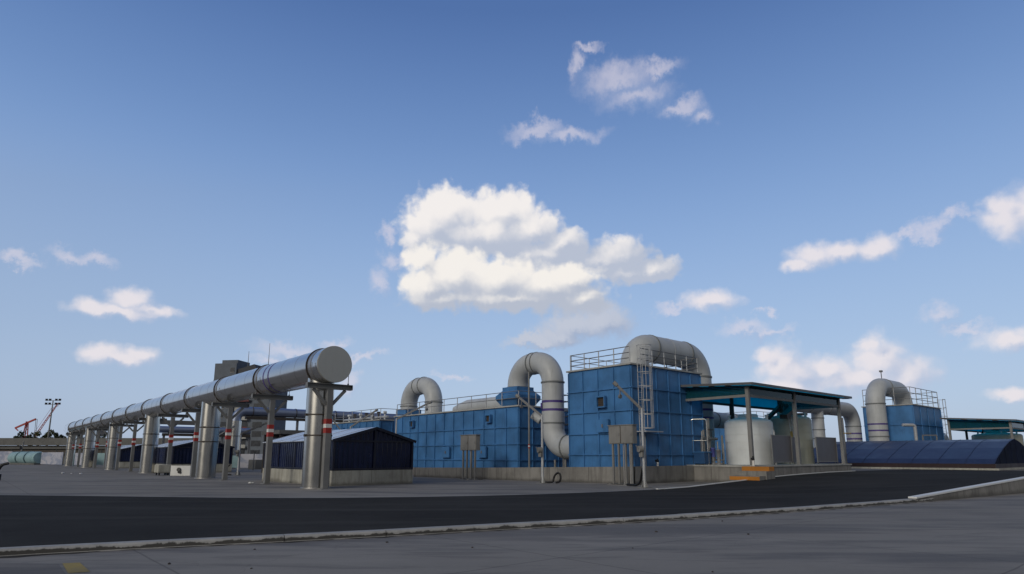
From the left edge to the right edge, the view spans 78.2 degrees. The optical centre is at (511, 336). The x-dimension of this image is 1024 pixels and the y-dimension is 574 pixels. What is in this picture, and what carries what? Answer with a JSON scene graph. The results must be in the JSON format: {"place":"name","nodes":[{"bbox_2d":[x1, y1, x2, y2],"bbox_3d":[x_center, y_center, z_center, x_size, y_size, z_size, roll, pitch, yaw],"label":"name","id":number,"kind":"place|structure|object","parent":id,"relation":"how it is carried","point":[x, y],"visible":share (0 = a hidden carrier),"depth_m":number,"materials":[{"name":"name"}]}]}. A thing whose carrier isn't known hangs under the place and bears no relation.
{"place":"outdoors","nodes":[
{"label":"outdoors","id":0,"kind":"place"},
{"bbox_2d":[15,403,57,436],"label":"crane","id":1,"kind":"object","parent":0,"point":[26,424],"visible":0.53,"depth_m":230.08,"materials":[{"name":"red metal"}]},
{"bbox_2d":[213,346,287,454],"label":"apartment tower","id":2,"kind":"structure","parent":0,"point":[224,368],"depth_m":196.46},
{"bbox_2d":[250,450,259,453],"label":"window","id":3,"kind":"structure","parent":2,"relation":"in","point":[251,451],"depth_m":193.42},
{"bbox_2d":[251,441,259,445],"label":"window","id":4,"kind":"structure","parent":2,"relation":"in","point":[253,443],"depth_m":193.89,"materials":[{"name":"grey glass"}]},
{"bbox_2d":[251,431,260,436],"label":"window","id":5,"kind":"structure","parent":2,"relation":"in","point":[254,433],"depth_m":194.41,"materials":[{"name":"grey glass"}]},
{"bbox_2d":[252,422,261,427],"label":"window","id":6,"kind":"structure","parent":2,"relation":"in","point":[254,424],"depth_m":194.98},
{"bbox_2d":[248,460,261,468],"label":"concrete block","id":7,"kind":"structure","parent":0,"point":[257,464],"depth_m":77.43,"materials":[{"name":"grey concrete"}]},
{"bbox_2d":[0,464,1023,573],"bbox_3d":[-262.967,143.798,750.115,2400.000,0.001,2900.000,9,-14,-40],"label":"ground","id":8,"kind":"structure","parent":0,"point":[979,535],"depth_m":11.73,"materials":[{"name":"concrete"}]},
{"bbox_2d":[0,462,8,480],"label":"yard hose","id":9,"kind":"object","parent":8,"relation":"on","point":[3,464],"visible":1,"depth_m":42.00,"materials":[{"name":"black rubber"}]},
{"bbox_2d":[0,451,13,463],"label":"hoarding","id":10,"kind":"object","parent":8,"relation":"on","point":[3,456],"visible":0.54,"depth_m":126.11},
{"bbox_2d":[13,431,35,445],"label":"tree","id":11,"kind":"object","parent":8,"relation":"on","point":[20,434],"visible":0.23,"depth_m":169.71,"materials":[{"name":"green plant"}]},
{"bbox_2d":[7,451,43,464],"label":"ribbed tank","id":12,"kind":"object","parent":8,"relation":"on","point":[28,458],"visible":0.98,"depth_m":118.55,"materials":[{"name":"metal"}]},
{"bbox_2d":[0,562,64,573],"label":"patched paving","id":13,"kind":"structure","parent":8,"relation":"on","point":[23,568],"depth_m":9.10,"materials":[{"name":"grey concrete"}]},
{"bbox_2d":[34,429,54,437],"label":"tree","id":14,"kind":"object","parent":8,"relation":"on","point":[37,433],"visible":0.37,"depth_m":169.30,"materials":[{"name":"green plant"}]},
{"bbox_2d":[40,452,64,464],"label":"hoarding","id":15,"kind":"object","parent":8,"relation":"on","point":[54,458],"visible":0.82,"depth_m":113.17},
{"bbox_2d":[45,399,60,445],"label":"floodlight mast","id":16,"kind":"object","parent":8,"relation":"on","point":[52,404],"visible":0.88,"depth_m":161.76,"materials":[{"name":"grey metal"}]},
{"bbox_2d":[53,432,66,445],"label":"tree","id":17,"kind":"object","parent":8,"relation":"on","point":[56,435],"visible":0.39,"depth_m":169.57,"materials":[{"name":"green plant"}]},
{"bbox_2d":[64,431,76,465],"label":"pipe column","id":18,"kind":"structure","parent":8,"relation":"on","point":[68,451],"depth_m":102.34,"materials":[{"name":"silver metal"}]},
{"bbox_2d":[66,433,83,465],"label":"pipe support","id":19,"kind":"object","parent":8,"relation":"on","point":[73,446],"visible":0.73,"depth_m":100.99,"materials":[{"name":"red paint"}]},
{"bbox_2d":[63,562,89,572],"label":"painted marking","id":20,"kind":"object","parent":8,"relation":"on","point":[74,567],"visible":1,"depth_m":9.13,"materials":[{"name":"yellow paint"}]},
{"bbox_2d":[72,429,84,466],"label":"pipe support","id":21,"kind":"object","parent":8,"relation":"on","point":[81,437],"visible":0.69,"depth_m":95.15,"materials":[{"name":"red paint"}]},
{"bbox_2d":[74,453,82,465],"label":"hoarding","id":22,"kind":"object","parent":8,"relation":"on","point":[76,457],"visible":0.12,"depth_m":107.48,"materials":[{"name":"white metal"}]},
{"bbox_2d":[80,428,96,467],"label":"pipe column","id":23,"kind":"structure","parent":8,"relation":"on","point":[88,449],"depth_m":88.28,"materials":[{"name":"silver metal"}]},
{"bbox_2d":[0,438,191,463],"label":"elevated road","id":24,"kind":"structure","parent":8,"relation":"on","point":[43,441],"depth_m":132.25,"materials":[{"name":"concrete"}]},
{"bbox_2d":[88,426,107,467],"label":"pipe support","id":25,"kind":"object","parent":8,"relation":"on","point":[98,435],"visible":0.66,"depth_m":83.62,"materials":[{"name":"red paint"}]},
{"bbox_2d":[96,453,104,464],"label":"hoarding","id":26,"kind":"object","parent":8,"relation":"on","point":[100,458],"depth_m":108.78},
{"bbox_2d":[98,423,108,468],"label":"pipe support","id":27,"kind":"object","parent":8,"relation":"on","point":[103,427],"visible":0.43,"depth_m":77.73,"materials":[{"name":"red paint"}]},
{"bbox_2d":[104,422,119,469],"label":"pipe column","id":28,"kind":"structure","parent":8,"relation":"on","point":[111,451],"depth_m":74.02,"materials":[{"name":"silver metal"}]},
{"bbox_2d":[109,415,133,469],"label":"pipe support","id":29,"kind":"object","parent":8,"relation":"on","point":[120,432],"visible":0.85,"depth_m":72.04,"materials":[{"name":"red paint"}]},
{"bbox_2d":[119,444,141,467],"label":"navy shed","id":30,"kind":"structure","parent":8,"relation":"on","point":[124,459],"depth_m":85.70,"materials":[{"name":"blue metal"}]},
{"bbox_2d":[122,416,143,471],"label":"pipe support","id":31,"kind":"object","parent":8,"relation":"on","point":[134,430],"visible":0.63,"depth_m":66.20,"materials":[{"name":"red paint"}]},
{"bbox_2d":[138,414,160,472],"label":"pipe column","id":32,"kind":"structure","parent":8,"relation":"on","point":[149,448],"depth_m":60.02,"materials":[{"name":"silver metal"}]},
{"bbox_2d":[138,413,166,423],"bbox_3d":[-34.705,9.946,60.532,2.420,6.200,0.560,9,-14,-40],"label":"pipe support","id":33,"kind":"object","parent":8,"relation":"on","point":[143,419],"visible":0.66,"depth_m":60.32,"materials":[{"name":"red paint"}]},
{"bbox_2d":[154,464,170,474],"bbox_3d":[-29.586,11.290,53.346,0.950,0.877,1.400,9,-14,-40],"label":"trailer","id":34,"kind":"object","parent":8,"relation":"on","point":[164,469],"visible":0.92,"depth_m":52.89,"materials":[{"name":"grey metal"}]},
{"bbox_2d":[157,404,187,474],"bbox_3d":[-29.608,8.847,54.731,2.420,6.200,0.560,9,-14,-40],"label":"pipe support","id":35,"kind":"object","parent":8,"relation":"on","point":[172,425],"visible":0.81,"depth_m":54.67,"materials":[{"name":"red paint"}]},
{"bbox_2d":[170,466,190,475],"bbox_3d":[-27.081,10.976,51.495,1.618,0.829,0.325,1,-11,-7],"label":"air conditioner","id":36,"kind":"object","parent":8,"relation":"on","point":[180,470],"visible":0.98,"depth_m":51.46,"materials":[{"name":"white paint"}]},
{"bbox_2d":[181,399,200,476],"bbox_3d":[-24.512,7.747,48.930,2.420,6.200,0.560,9,-14,-40],"label":"pipe support","id":37,"kind":"object","parent":8,"relation":"on","point":[196,421],"visible":0.69,"depth_m":48.76,"materials":[{"name":"red paint"}]},
{"bbox_2d":[156,440,234,471],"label":"navy shed","id":38,"kind":"structure","parent":8,"relation":"on","point":[181,453],"depth_m":62.17,"materials":[{"name":"blue metal"}]},
{"bbox_2d":[160,420,247,427],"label":"gantry","id":39,"kind":"object","parent":8,"relation":"on","point":[193,423],"visible":0.12,"depth_m":94.05,"materials":[{"name":"metal"}]},
{"bbox_2d":[159,426,250,453],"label":"blue pipeline","id":40,"kind":"object","parent":8,"relation":"on","point":[178,431],"visible":0.29,"depth_m":92.16,"materials":[{"name":"metal"}]},
{"bbox_2d":[194,402,220,478],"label":"pipe column","id":41,"kind":"structure","parent":8,"relation":"on","point":[207,450],"depth_m":45.85,"materials":[{"name":"silver metal"}]},
{"bbox_2d":[211,387,248,479],"bbox_3d":[-19.415,6.647,43.128,2.420,6.200,0.560,9,-14,-40],"label":"pipe support","id":42,"kind":"object","parent":8,"relation":"on","point":[229,416],"visible":0.95,"depth_m":43.02,"materials":[{"name":"red paint"}]},
{"bbox_2d":[230,421,241,455],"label":"pipe column","id":43,"kind":"structure","parent":8,"relation":"on","point":[235,435],"depth_m":83.52,"materials":[{"name":"silver metal"}]},
{"bbox_2d":[232,455,240,467],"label":"hoarding","id":44,"kind":"object","parent":8,"relation":"on","point":[234,461],"visible":0.12,"depth_m":82.09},
{"bbox_2d":[240,454,262,467],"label":"hoarding","id":45,"kind":"object","parent":8,"relation":"on","point":[245,459],"visible":0.34,"depth_m":82.14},
{"bbox_2d":[228,418,274,474],"bbox_3d":[-21.944,9.317,53.125,4.596,4.692,0.858,-3,-11,15],"label":"arm pole","id":46,"kind":"object","parent":8,"relation":"on","point":[237,452],"visible":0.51,"depth_m":53.22,"materials":[{"name":"grey metal"}]},
{"bbox_2d":[251,379,292,483],"bbox_3d":[-14.318,5.548,37.327,2.420,6.200,0.560,9,-14,-40],"label":"pipe support","id":47,"kind":"object","parent":8,"relation":"on","point":[271,410],"visible":0.95,"depth_m":37.20,"materials":[{"name":"red paint"}]},
{"bbox_2d":[261,430,304,472],"bbox_3d":[-20.944,11.231,61.353,5.400,3.980,4.600,9,-14,-40],"label":"flat canopy","id":48,"kind":"object","parent":8,"relation":"on","point":[280,433],"visible":0.2,"depth_m":59.64,"materials":[{"name":"metal"}]},
{"bbox_2d":[232,407,395,429],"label":"blue pipeline","id":49,"kind":"object","parent":8,"relation":"on","point":[297,415],"visible":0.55,"depth_m":88.70,"materials":[{"name":"metal"}]},
{"bbox_2d":[300,378,334,488],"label":"pipe column","id":50,"kind":"structure","parent":8,"relation":"on","point":[313,445],"depth_m":31.59,"materials":[{"name":"silver metal"}]},
{"bbox_2d":[65,346,351,436],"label":"steel pipeline","id":51,"kind":"object","parent":50,"relation":"on","point":[331,364],"visible":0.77,"depth_m":39.30,"materials":[{"name":"silver metal"}]},
{"bbox_2d":[305,366,352,489],"bbox_3d":[-9.221,4.448,31.526,2.420,6.200,0.560,9,-14,-40],"label":"pipe support","id":52,"kind":"object","parent":8,"relation":"on","point":[328,402],"visible":0.93,"depth_m":31.40,"materials":[{"name":"red paint"}]},
{"bbox_2d":[262,427,415,485],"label":"navy shed","id":53,"kind":"structure","parent":8,"relation":"on","point":[371,456],"depth_m":36.45,"materials":[{"name":"blue metal"}]},
{"bbox_2d":[63,489,650,497],"bbox_3d":[-36.867,6.955,28.171,88.843,0.001,7.056,0,-11,1],"label":"road edging","id":54,"kind":"object","parent":8,"relation":"on","point":[327,497],"visible":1,"depth_m":25.13,"materials":[{"name":"concrete"}]},
{"bbox_2d":[350,409,377,428],"bbox_3d":[-13.623,9.430,56.856,2.900,5.846,0.726,-3,-11,13],"label":"arm pole","id":55,"kind":"object","parent":8,"relation":"on","point":[373,412],"visible":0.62,"depth_m":57.27,"materials":[{"name":"grey metal"}]},
{"bbox_2d":[395,400,432,433],"bbox_3d":[-8.145,8.237,51.173,3.285,6.072,0.732,0,-11,-2],"label":"arm pole","id":56,"kind":"object","parent":8,"relation":"on","point":[429,402],"visible":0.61,"depth_m":51.40,"materials":[{"name":"grey metal"}]},
{"bbox_2d":[0,501,931,557],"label":"gutter dirt","id":57,"kind":"structure","parent":8,"relation":"on","point":[352,538],"depth_m":12.25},
{"bbox_2d":[0,498,933,555],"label":"kerb","id":58,"kind":"structure","parent":8,"relation":"on","point":[80,547],"depth_m":12.81,"materials":[{"name":"concrete"}]},
{"bbox_2d":[458,434,481,479],"bbox_3d":[-2.901,8.372,43.797,0.620,3.060,2.000,9,-14,-40],"label":"control cabinet","id":59,"kind":"object","parent":8,"relation":"on","point":[471,442],"visible":0.99,"depth_m":43.60,"materials":[{"name":"silver metal"}]},
{"bbox_2d":[515,394,561,483],"bbox_3d":[1.581,6.120,38.227,2.990,5.425,0.687,-7,-13,33],"label":"arm pole","id":60,"kind":"object","parent":8,"relation":"on","point":[540,451],"visible":1,"depth_m":37.83,"materials":[{"name":"grey metal"}]},
{"bbox_2d":[414,465,694,483],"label":"plinth wall","id":61,"kind":"structure","parent":8,"relation":"on","point":[665,474],"depth_m":39.85,"materials":[{"name":"grey concrete"}]},
{"bbox_2d":[607,424,641,485],"bbox_3d":[6.283,6.667,35.550,0.620,3.340,1.950,9,-14,-40],"label":"control cabinet","id":62,"kind":"object","parent":8,"relation":"on","point":[625,434],"visible":0.9,"depth_m":35.39,"materials":[{"name":"silver metal"}]},
{"bbox_2d":[612,381,651,487],"bbox_3d":[6.506,5.137,33.355,1.736,5.528,1.989,-6,-12,28],"label":"arm pole","id":63,"kind":"object","parent":8,"relation":"on","point":[641,450],"visible":1,"depth_m":32.76,"materials":[{"name":"grey metal"}]},
{"bbox_2d":[729,466,774,480],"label":"steps","id":64,"kind":"structure","parent":8,"relation":"on","point":[758,473],"depth_m":36.44,"materials":[{"name":"orange paint"}]},
{"bbox_2d":[693,463,851,481],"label":"shelter plinth","id":65,"kind":"structure","parent":8,"relation":"on","point":[711,473],"depth_m":40.08,"materials":[{"name":"grey concrete"}]},
{"bbox_2d":[691,418,709,464],"bbox_3d":[12.346,6.937,41.703,1.230,3.019,0.210,-3,-11,13],"label":"bent pipework","id":66,"kind":"object","parent":65,"relation":"on","point":[702,440],"visible":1,"depth_m":41.65,"materials":[{"name":"silver metal"}]},
{"bbox_2d":[692,452,711,463],"bbox_3d":[12.533,7.977,41.499,0.880,0.780,0.880,9,-14,-40],"label":"equipment box","id":67,"kind":"object","parent":65,"relation":"on","point":[702,457],"visible":1,"depth_m":41.21,"materials":[{"name":"blue paint"}]},
{"bbox_2d":[700,418,724,464],"bbox_3d":[13.381,7.069,42.614,1.404,3.100,1.546,-1,-11,4],"label":"pipe manifold","id":68,"kind":"object","parent":65,"relation":"on","point":[709,437],"visible":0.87,"depth_m":42.58,"materials":[{"name":"grey metal"}]},
{"bbox_2d":[710,441,718,464],"bbox_3d":[13.401,7.733,41.822,0.617,1.500,0.476,-4,-11,19],"label":"pump","id":69,"kind":"object","parent":65,"relation":"on","point":[713,456],"visible":0.76,"depth_m":41.67,"materials":[{"name":"blue metal"}]},
{"bbox_2d":[716,444,724,464],"bbox_3d":[13.522,7.674,41.109,0.431,1.350,0.607,3,-11,-15],"label":"pump","id":70,"kind":"object","parent":65,"relation":"on","point":[718,455],"visible":1,"depth_m":41.02,"materials":[{"name":"silver metal"}]},
{"bbox_2d":[724,414,775,464],"bbox_3d":[16.082,6.963,42.725,3.146,3.350,3.146,9,-14,-40],"label":"storage tank","id":71,"kind":"object","parent":65,"relation":"on","point":[736,441],"visible":0.81,"depth_m":41.48,"materials":[{"name":"white paint"}]},
{"bbox_2d":[751,456,754,465],"bbox_3d":[14.395,7.430,37.672,0.253,0.550,0.170,9,-14,-40],"label":"valve stub","id":72,"kind":"object","parent":65,"relation":"on","point":[753,460],"visible":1,"depth_m":37.63,"materials":[{"name":"white paint"}]},
{"bbox_2d":[680,382,851,464],"bbox_3d":[18.069,6.337,44.488,14.720,5.236,5.990,9,-14,-40],"label":"open shelter","id":73,"kind":"object","parent":65,"relation":"on","point":[748,396],"visible":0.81,"depth_m":41.91,"materials":[{"name":"teal metal"}]},
{"bbox_2d":[730,398,807,419],"bbox_3d":[19.529,5.493,45.505,7.863,2.446,2.374,5,-12,-27],"label":"conveyor","id":74,"kind":"object","parent":73,"relation":"hanging from","point":[787,413],"visible":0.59,"depth_m":44.93,"materials":[{"name":"grey metal"}]},
{"bbox_2d":[770,435,792,464],"bbox_3d":[17.612,7.407,41.148,2.700,1.890,0.120,9,-14,-40],"label":"steel screen","id":75,"kind":"object","parent":65,"relation":"on","point":[781,448],"visible":1,"depth_m":41.08,"materials":[{"name":"grey metal"}]},
{"bbox_2d":[767,404,814,463],"bbox_3d":[20.402,7.178,46.546,3.266,4.350,3.266,9,-14,-40],"label":"storage tank","id":76,"kind":"object","parent":65,"relation":"on","point":[781,427],"visible":0.42,"depth_m":45.17,"materials":[{"name":"white paint"}]},
{"bbox_2d":[788,416,796,463],"bbox_3d":[19.771,7.256,44.297,0.495,3.366,0.370,9,-14,-40],"label":"access ladder","id":77,"kind":"object","parent":65,"relation":"on","point":[791,433],"visible":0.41,"depth_m":44.44,"materials":[{"name":"grey metal"}]},
{"bbox_2d":[791,437,801,463],"bbox_3d":[19.502,7.851,43.275,1.140,1.810,0.100,9,-14,-40],"label":"steel screen","id":78,"kind":"object","parent":65,"relation":"on","point":[794,449],"visible":0.45,"depth_m":43.02,"materials":[{"name":"grey metal"}]},
{"bbox_2d":[815,437,837,463],"bbox_3d":[22.684,8.222,45.449,3.300,1.890,0.120,9,-14,-40],"label":"steel screen","id":79,"kind":"object","parent":65,"relation":"on","point":[826,449],"visible":0.95,"depth_m":45.37,"materials":[{"name":"grey metal"}]},
{"bbox_2d":[908,477,1023,500],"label":"ramp wall","id":80,"kind":"structure","parent":8,"relation":"on","point":[1008,486],"depth_m":25.21,"materials":[{"name":"white paint"}]},
{"bbox_2d":[0,469,1023,546],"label":"road","id":81,"kind":"structure","parent":0,"point":[31,520],"depth_m":19.64,"materials":[{"name":"grey asphalt"}]},
{"bbox_2d":[657,471,846,488],"bbox_3d":[15.980,8.604,38.250,23.600,0.567,0.160,9,-14,-40],"label":"ramp edge line","id":82,"kind":"object","parent":81,"relation":"on","point":[742,480],"visible":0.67,"depth_m":34.75,"materials":[{"name":"white paint"}]},
{"bbox_2d":[0,0,1023,445],"label":"sky","id":83,"kind":"structure","parent":0,"point":[826,196],"materials":[{"name":"blue"}]},
{"bbox_2d":[563,395,568,466],"bbox_3d":[4.971,6.917,46.216,0.330,5.580,4.800,9,-14,-40],"label":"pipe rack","id":84,"kind":"object","parent":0,"point":[565,410],"depth_m":47.25,"materials":[{"name":"metal"}]},
{"bbox_2d":[851,468,1023,470],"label":"yard","id":85,"kind":"structure","parent":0,"point":[853,469],"depth_m":51.41,"materials":[{"name":"grey concrete"}]},
{"bbox_2d":[714,411,769,463],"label":"panel tank","id":86,"kind":"object","parent":85,"relation":"on","point":[719,432],"visible":0.12,"depth_m":72.31,"materials":[{"name":"blue metal"}]},
{"bbox_2d":[797,402,862,447],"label":"bent duct","id":87,"kind":"object","parent":85,"relation":"on","point":[850,415],"visible":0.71,"depth_m":69.25,"materials":[{"name":"grey metal"}]},
{"bbox_2d":[842,418,850,462],"bbox_3d":[29.251,9.277,54.906,0.721,4.380,0.174,1,-11,-7],"label":"bracket lamp","id":88,"kind":"object","parent":85,"relation":"on","point":[844,433],"visible":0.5,"depth_m":54.90,"materials":[{"name":"grey metal"}]},
{"bbox_2d":[865,370,912,440],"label":"bent duct","id":89,"kind":"object","parent":85,"relation":"on","point":[878,390],"visible":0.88,"depth_m":69.80,"materials":[{"name":"white metal"}]},
{"bbox_2d":[862,387,947,440],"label":"panel tank","id":90,"kind":"object","parent":85,"relation":"on","point":[926,420],"visible":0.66,"depth_m":70.82,"materials":[{"name":"blue metal"}]},
{"bbox_2d":[814,439,1023,469],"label":"navy cover","id":91,"kind":"object","parent":85,"relation":"on","point":[991,454],"visible":0.84,"depth_m":53.37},
{"bbox_2d":[902,423,937,439],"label":"bent pipework","id":92,"kind":"object","parent":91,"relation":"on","point":[914,426],"visible":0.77,"depth_m":65.08,"materials":[{"name":"grey metal"}]},
{"bbox_2d":[940,418,1023,439],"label":"open shelter","id":93,"kind":"object","parent":85,"relation":"on","point":[980,425],"visible":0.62,"depth_m":69.72,"materials":[{"name":"teal metal"}]},
{"bbox_2d":[971,429,1023,445],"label":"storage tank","id":94,"kind":"object","parent":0,"point":[995,434],"visible":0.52,"depth_m":71.61,"materials":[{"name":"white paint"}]},
{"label":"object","id":95,"kind":"structure","parent":0,"visible":0},
{"bbox_2d":[332,408,423,432],"bbox_3d":[-15.085,11.305,69.243,8.420,5.574,16.340,9,-14,-40],"label":"panel tank","id":96,"kind":"object","parent":95,"relation":"on","point":[387,424],"visible":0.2,"depth_m":62.74,"materials":[{"name":"blue metal"}]},
{"bbox_2d":[344,411,388,421],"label":"roof pipework","id":97,"kind":"object","parent":96,"relation":"on","point":[385,416],"visible":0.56,"depth_m":66.60,"materials":[{"name":"grey metal"}]},
{"bbox_2d":[396,377,442,415],"bbox_3d":[-9.267,8.217,64.822,1.900,8.155,7.050,9,-14,-40],"label":"bent duct","id":98,"kind":"object","parent":96,"relation":"attached to","point":[416,388],"visible":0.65,"depth_m":64.42,"materials":[{"name":"white metal"}]},
{"bbox_2d":[394,390,568,467],"bbox_3d":[-2.245,8.456,54.643,8.420,5.734,17.640,9,-14,-40],"label":"panel tank","id":99,"kind":"object","parent":95,"relation":"on","point":[501,430],"visible":0.61,"depth_m":48.98,"materials":[{"name":"blue metal"}]},
{"bbox_2d":[452,397,500,410],"bbox_3d":[-1.925,5.917,54.420,1.240,1.300,10.134,9,-14,-40],"label":"roof duct","id":100,"kind":"object","parent":99,"relation":"on","point":[476,404],"visible":0.23,"depth_m":54.82,"materials":[{"name":"grey metal"}]},
{"bbox_2d":[528,371,536,466],"bbox_3d":[1.458,5.924,44.843,0.147,7.020,0.992,-8,-13,37],"label":"stay post","id":101,"kind":"object","parent":95,"relation":"on","point":[529,416],"visible":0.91,"depth_m":44.49,"materials":[{"name":"grey metal"}]},
{"bbox_2d":[566,344,703,466],"bbox_3d":[8.614,5.059,42.132,7.970,7.750,6.399,9,-14,-40],"label":"panel tank","id":102,"kind":"object","parent":95,"relation":"on","point":[597,405],"visible":0.91,"depth_m":40.22,"materials":[{"name":"blue metal"}]},
{"bbox_2d":[620,335,715,458],"bbox_3d":[11.154,4.384,44.733,9.620,8.645,2.030,9,-14,-40],"label":"bent duct","id":103,"kind":"object","parent":102,"relation":"attached to","point":[672,346],"visible":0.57,"depth_m":44.77,"materials":[{"name":"grey metal"}]},
{"bbox_2d":[713,412,738,428],"bbox_3d":[16.683,8.142,49.685,7.965,4.305,1.330,9,-14,-40],"label":"bent duct","id":104,"kind":"object","parent":95,"relation":"on","point":[720,419],"visible":0.09,"depth_m":48.87,"materials":[{"name":"grey metal"}]},
{"bbox_3d":[3.655,8.793,43.090,0.280,0.730,0.280,9,-14,-40],"label":"duct stand","id":105,"kind":"object","parent":95,"relation":"on","visible":0},
{"bbox_2d":[496,352,568,459],"bbox_3d":[2.216,4.965,46.095,2.491,7.920,7.870,9,-14,-40],"label":"bent duct","id":106,"kind":"object","parent":105,"relation":"on","point":[546,367],"visible":0.87,"depth_m":45.05,"materials":[{"name":"grey metal"}]}
]}

